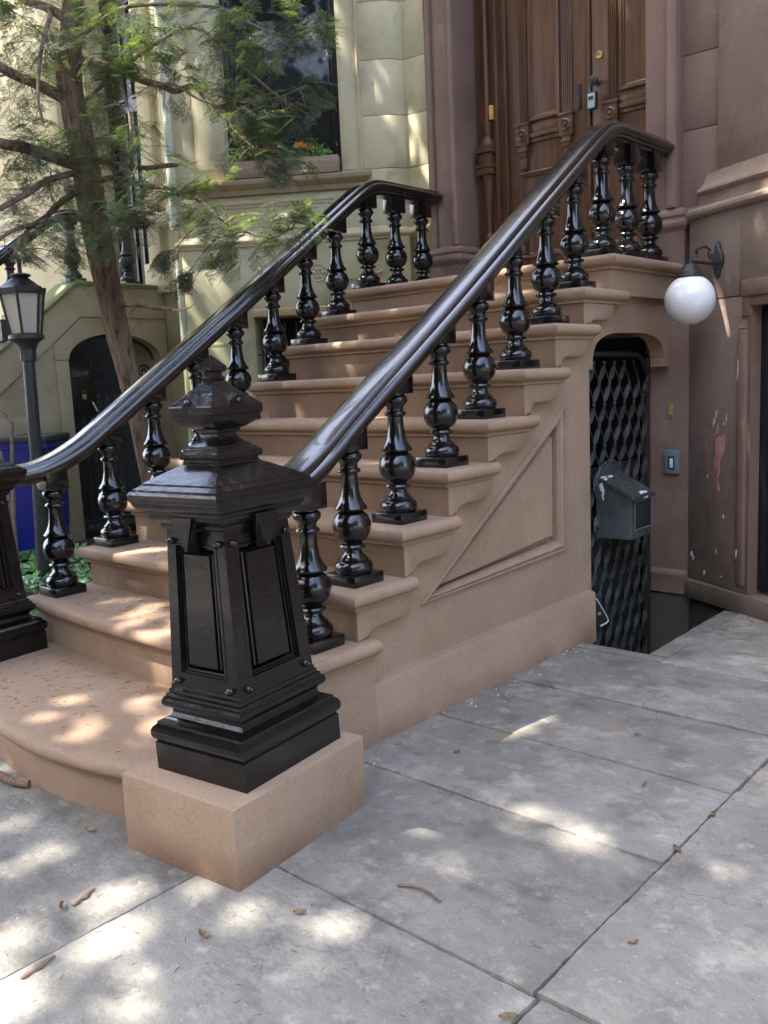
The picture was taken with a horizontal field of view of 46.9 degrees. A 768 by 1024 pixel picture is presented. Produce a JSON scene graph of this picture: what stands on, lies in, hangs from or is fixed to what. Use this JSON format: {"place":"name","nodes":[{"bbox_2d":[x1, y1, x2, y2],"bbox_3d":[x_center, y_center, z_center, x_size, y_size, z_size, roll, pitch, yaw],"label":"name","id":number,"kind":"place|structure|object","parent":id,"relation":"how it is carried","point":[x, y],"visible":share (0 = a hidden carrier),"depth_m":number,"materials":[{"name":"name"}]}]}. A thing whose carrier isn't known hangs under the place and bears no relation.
{"place":"outdoors","nodes":[
{"label":"outdoors","id":0,"kind":"place"},
{"bbox_2d":[20,530,136,594],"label":"garden soil","id":1,"kind":"structure","parent":0,"point":[90,542],"depth_m":7.09,"materials":[{"name":"brown soil"}]},
{"bbox_2d":[0,409,19,562],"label":"shrub stem","id":2,"kind":"object","parent":1,"relation":"on","point":[13,508],"visible":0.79,"depth_m":5.22,"materials":[{"name":"plant"}]},
{"bbox_2d":[0,257,51,592],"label":"lamp post","id":3,"kind":"object","parent":1,"relation":"on","point":[22,297],"visible":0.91,"depth_m":5.07,"materials":[{"name":"black metal"}]},
{"bbox_2d":[0,432,69,551],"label":"recycling bin","id":4,"kind":"object","parent":1,"relation":"on","point":[52,441],"visible":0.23,"depth_m":6.32,"materials":[{"name":"blue plastic"}]},
{"bbox_2d":[18,542,91,616],"bbox_3d":[-2.162,0.329,5.848,3.482,0.221,1.845,5,11,41],"label":"ivy","id":5,"kind":"object","parent":1,"relation":"on","point":[33,582],"visible":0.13,"depth_m":5.61,"materials":[{"name":"green plant"}]},
{"bbox_2d":[0,0,346,483],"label":"hemlock tree","id":6,"kind":"object","parent":1,"relation":"on","point":[82,161],"visible":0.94,"depth_m":4.94,"materials":[{"name":"green plant"}]},
{"bbox_2d":[0,614,767,1023],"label":"pavement","id":7,"kind":"structure","parent":0,"point":[530,832],"depth_m":2.18,"materials":[{"name":"grey concrete"}]},
{"bbox_2d":[0,771,30,787],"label":"fallen branch","id":8,"kind":"object","parent":7,"relation":"on","point":[13,781],"visible":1,"depth_m":2.83,"materials":[{"name":"brown wood"}]},
{"bbox_2d":[20,954,55,978],"bbox_3d":[-0.755,0.988,1.930,0.024,0.008,0.086,1,9,23],"label":"bark chip","id":9,"kind":"object","parent":7,"relation":"on","point":[39,965],"visible":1,"depth_m":1.93,"materials":[{"name":"beige wood"}]},
{"bbox_2d":[59,900,65,909],"bbox_3d":[-0.781,0.954,2.151,0.016,0.008,0.036,-4,9,-8],"label":"fallen leaf","id":10,"kind":"object","parent":7,"relation":"on","point":[62,903],"visible":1,"depth_m":2.15,"materials":[{"name":"brown plant"}]},
{"bbox_2d":[71,887,94,904],"bbox_3d":[-0.746,0.948,2.193,0.027,0.009,0.076,-1,9,13],"label":"bark chip","id":11,"kind":"object","parent":7,"relation":"on","point":[83,895],"visible":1,"depth_m":2.19,"materials":[{"name":"beige wood"}]},
{"bbox_2d":[84,827,95,830],"bbox_3d":[-0.836,0.902,2.519,0.037,0.008,0.017,-2,9,6],"label":"fallen leaf","id":12,"kind":"object","parent":7,"relation":"on","point":[90,828],"visible":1,"depth_m":2.52,"materials":[{"name":"brown plant"}]},
{"bbox_2d":[198,929,207,937],"bbox_3d":[-0.410,0.958,2.012,0.039,0.009,0.017,5,11,41],"label":"fallen leaf","id":13,"kind":"object","parent":7,"relation":"on","point":[202,933],"visible":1,"depth_m":2.02,"materials":[{"name":"brown plant"}]},
{"bbox_2d":[0,543,425,1020],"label":"needle litter","id":14,"kind":"object","parent":7,"relation":"on","point":[119,751],"visible":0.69,"depth_m":3.08,"materials":[{"name":"brown plant"}]},
{"bbox_2d":[293,908,306,912],"bbox_3d":[-0.198,0.939,2.084,0.032,0.006,0.014,-4,9,-12],"label":"fallen leaf","id":15,"kind":"object","parent":7,"relation":"on","point":[299,910],"visible":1,"depth_m":2.08,"materials":[{"name":"brown plant"}]},
{"bbox_2d":[0,253,682,891],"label":"brownstone stoop","id":16,"kind":"object","parent":7,"relation":"on","point":[486,581],"visible":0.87,"depth_m":3.46,"materials":[{"name":"brown stone"}]},
{"bbox_2d":[0,460,47,661],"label":"newel post","id":17,"kind":"object","parent":16,"relation":"on","point":[22,630],"visible":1,"depth_m":3.63,"materials":[{"name":"black metal"}]},
{"bbox_2d":[15,180,442,597],"bbox_3d":[-0.685,-0.808,4.620,0.210,2.018,3.066,5,11,41],"label":"stoop railing","id":18,"kind":"object","parent":16,"relation":"on","point":[101,433],"visible":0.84,"depth_m":4.45,"materials":[{"name":"black metal"}]},
{"bbox_2d":[127,355,340,793],"bbox_3d":[-0.403,0.131,2.415,0.343,1.106,0.418,3,10,34],"label":"newel post","id":19,"kind":"object","parent":16,"relation":"on","point":[248,703],"visible":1,"depth_m":2.32,"materials":[{"name":"black metal"}]},
{"bbox_2d":[284,121,674,654],"bbox_3d":[0.462,-0.707,3.589,0.303,2.018,3.098,4,11,38],"label":"stoop railing","id":20,"kind":"object","parent":16,"relation":"on","point":[339,436],"visible":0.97,"depth_m":3.40,"materials":[{"name":"black metal"}]},
{"bbox_2d":[589,351,650,654],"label":"security gate","id":21,"kind":"structure","parent":16,"relation":"attached to","point":[616,564],"depth_m":4.68,"materials":[{"name":"black metal"}]},
{"bbox_2d":[595,594,608,627],"bbox_3d":[1.027,0.484,4.364,0.079,0.170,0.203,5,11,41],"label":"bag","id":22,"kind":"object","parent":21,"relation":"hanging from","point":[602,619],"visible":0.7,"depth_m":4.35,"materials":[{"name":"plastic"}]},
{"bbox_2d":[596,460,655,539],"bbox_3d":[1.213,-0.068,4.433,0.201,0.384,0.263,5,11,41],"label":"mailbox","id":23,"kind":"object","parent":21,"relation":"attached to","point":[623,506],"visible":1,"depth_m":4.38,"materials":[{"name":"grey metal"}]},
{"bbox_2d":[397,884,440,902],"bbox_3d":[0.088,0.918,2.147,0.128,0.008,0.024,4,11,37],"label":"fallen twig","id":24,"kind":"object","parent":7,"relation":"on","point":[422,889],"visible":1,"depth_m":2.15,"materials":[{"name":"brown wood"}]},
{"bbox_2d":[365,643,594,766],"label":"paint flecks","id":25,"kind":"object","parent":7,"relation":"on","point":[471,703],"visible":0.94,"depth_m":3.51,"materials":[{"name":"white paint"}]},
{"bbox_2d":[498,1012,518,1017],"bbox_3d":[0.241,0.974,1.712,0.039,0.007,0.017,-1,9,13],"label":"fallen leaf","id":26,"kind":"object","parent":7,"relation":"on","point":[508,1014],"visible":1,"depth_m":1.72,"materials":[{"name":"brown plant"}]},
{"bbox_2d":[628,939,638,942],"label":"fallen leaf","id":27,"kind":"object","parent":7,"relation":"on","point":[633,941],"visible":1,"depth_m":1.92,"materials":[{"name":"brown plant"}]},
{"bbox_2d":[673,844,680,852],"bbox_3d":[0.753,0.866,2.280,0.016,0.007,0.037,-6,9,-22],"label":"fallen leaf","id":28,"kind":"object","parent":7,"relation":"on","point":[676,847],"visible":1,"depth_m":2.28,"materials":[{"name":"brown plant"}]},
{"label":"ground","id":29,"kind":"structure","parent":0,"visible":0},
{"bbox_2d":[0,280,175,548],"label":"cream stoop","id":30,"kind":"object","parent":29,"relation":"on","point":[72,318],"visible":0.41,"depth_m":7.20,"materials":[{"name":"stone"}]},
{"bbox_2d":[0,209,149,341],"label":"neighbour railing","id":31,"kind":"object","parent":30,"relation":"on","point":[128,276],"visible":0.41,"depth_m":7.13,"materials":[{"name":"black metal"}]},
{"bbox_2d":[69,335,153,529],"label":"arch gate","id":32,"kind":"structure","parent":30,"relation":"attached to","point":[81,379],"depth_m":7.40,"materials":[{"name":"black metal"}]},
{"bbox_2d":[82,390,86,398],"bbox_3d":[-2.473,-0.968,7.305,0.018,0.076,0.037,5,11,41],"label":"padlock","id":33,"kind":"object","parent":32,"relation":"hanging from","point":[84,396],"visible":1,"depth_m":7.30,"materials":[{"name":"gold metal"}]},
{"bbox_2d":[0,0,430,457],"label":"cream house","id":34,"kind":"structure","parent":29,"relation":"on","point":[374,126],"depth_m":5.91,"materials":[{"name":"stone"}]},
{"bbox_2d":[98,0,149,283],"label":"front door","id":35,"kind":"structure","parent":34,"relation":"in","point":[138,270],"depth_m":8.04,"materials":[{"name":"black paint"}]},
{"bbox_2d":[219,0,341,161],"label":"window","id":36,"kind":"structure","parent":34,"relation":"in","point":[327,129],"depth_m":5.91,"materials":[{"name":"black glass"}]},
{"bbox_2d":[223,154,341,179],"bbox_3d":[-0.667,-2.263,5.857,0.767,0.105,0.155,-2,9,7],"label":"window box","id":37,"kind":"object","parent":34,"relation":"on","point":[328,163],"visible":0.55,"depth_m":5.78,"materials":[{"name":"brown stone"}]},
{"bbox_2d":[231,137,336,161],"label":"potted flowers","id":38,"kind":"object","parent":37,"relation":"in","point":[320,152],"visible":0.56,"depth_m":5.80,"materials":[{"name":"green plant"}]},
{"bbox_2d":[263,316,320,372],"bbox_3d":[-0.549,-0.712,6.518,0.790,1.400,0.370,-2,9,7],"label":"basement window","id":39,"kind":"structure","parent":34,"relation":"in","point":[290,325],"depth_m":6.25,"materials":[{"name":"black glass"}]},
{"bbox_2d":[422,0,767,652],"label":"brown house","id":40,"kind":"structure","parent":29,"relation":"on","point":[688,79],"depth_m":4.72,"materials":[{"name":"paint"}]},
{"bbox_2d":[489,105,494,120],"bbox_3d":[0.669,-2.472,5.486,0.022,0.083,0.042,5,11,41],"label":"door tag","id":41,"kind":"object","parent":40,"relation":"attached to","point":[491,113],"depth_m":5.47,"materials":[{"name":"gold metal"}]},
{"bbox_2d":[506,0,588,265],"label":"door leaf","id":42,"kind":"structure","parent":40,"relation":"in","point":[547,39],"depth_m":5.24,"materials":[{"name":"brown wood"}]},
{"bbox_2d":[587,0,645,243],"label":"door leaf","id":43,"kind":"structure","parent":40,"relation":"in","point":[616,29],"depth_m":4.93,"materials":[{"name":"brown wood"}]},
{"bbox_2d":[588,85,597,110],"bbox_3d":[1.177,-2.348,4.999,0.053,0.146,0.041,5,11,41],"label":"key lock box","id":44,"kind":"object","parent":43,"relation":"hanging from","point":[592,100],"visible":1,"depth_m":4.99,"materials":[{"name":"plastic"}]},
{"bbox_2d":[668,403,672,416],"bbox_3d":[1.528,-0.543,4.731,0.026,0.074,0.013,5,11,41],"label":"brass plaque","id":45,"kind":"object","parent":40,"relation":"attached to","point":[670,409],"visible":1,"depth_m":4.73,"materials":[{"name":"metal"}]},
{"bbox_2d":[664,450,679,473],"bbox_3d":[1.546,-0.268,4.756,0.084,0.130,0.031,5,11,41],"label":"door buzzer","id":46,"kind":"object","parent":40,"relation":"attached to","point":[671,461],"depth_m":4.74,"materials":[{"name":"grey metal"}]},
{"bbox_2d":[664,241,724,324],"bbox_3d":[1.515,-1.103,4.240,0.236,0.405,0.362,18,22,67],"label":"wall lamp","id":47,"kind":"object","parent":40,"relation":"attached to","point":[690,297],"visible":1,"depth_m":4.16,"materials":[{"name":"white glass"}]},
{"bbox_2d":[735,276,767,594],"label":"window","id":48,"kind":"structure","parent":40,"relation":"in","point":[751,527],"depth_m":4.29,"materials":[{"name":"black paint"}]},
{"bbox_2d":[575,610,738,662],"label":"pit kerb","id":49,"kind":"structure","parent":29,"relation":"on","point":[672,648],"depth_m":3.99,"materials":[{"name":"grey concrete"}]}
]}

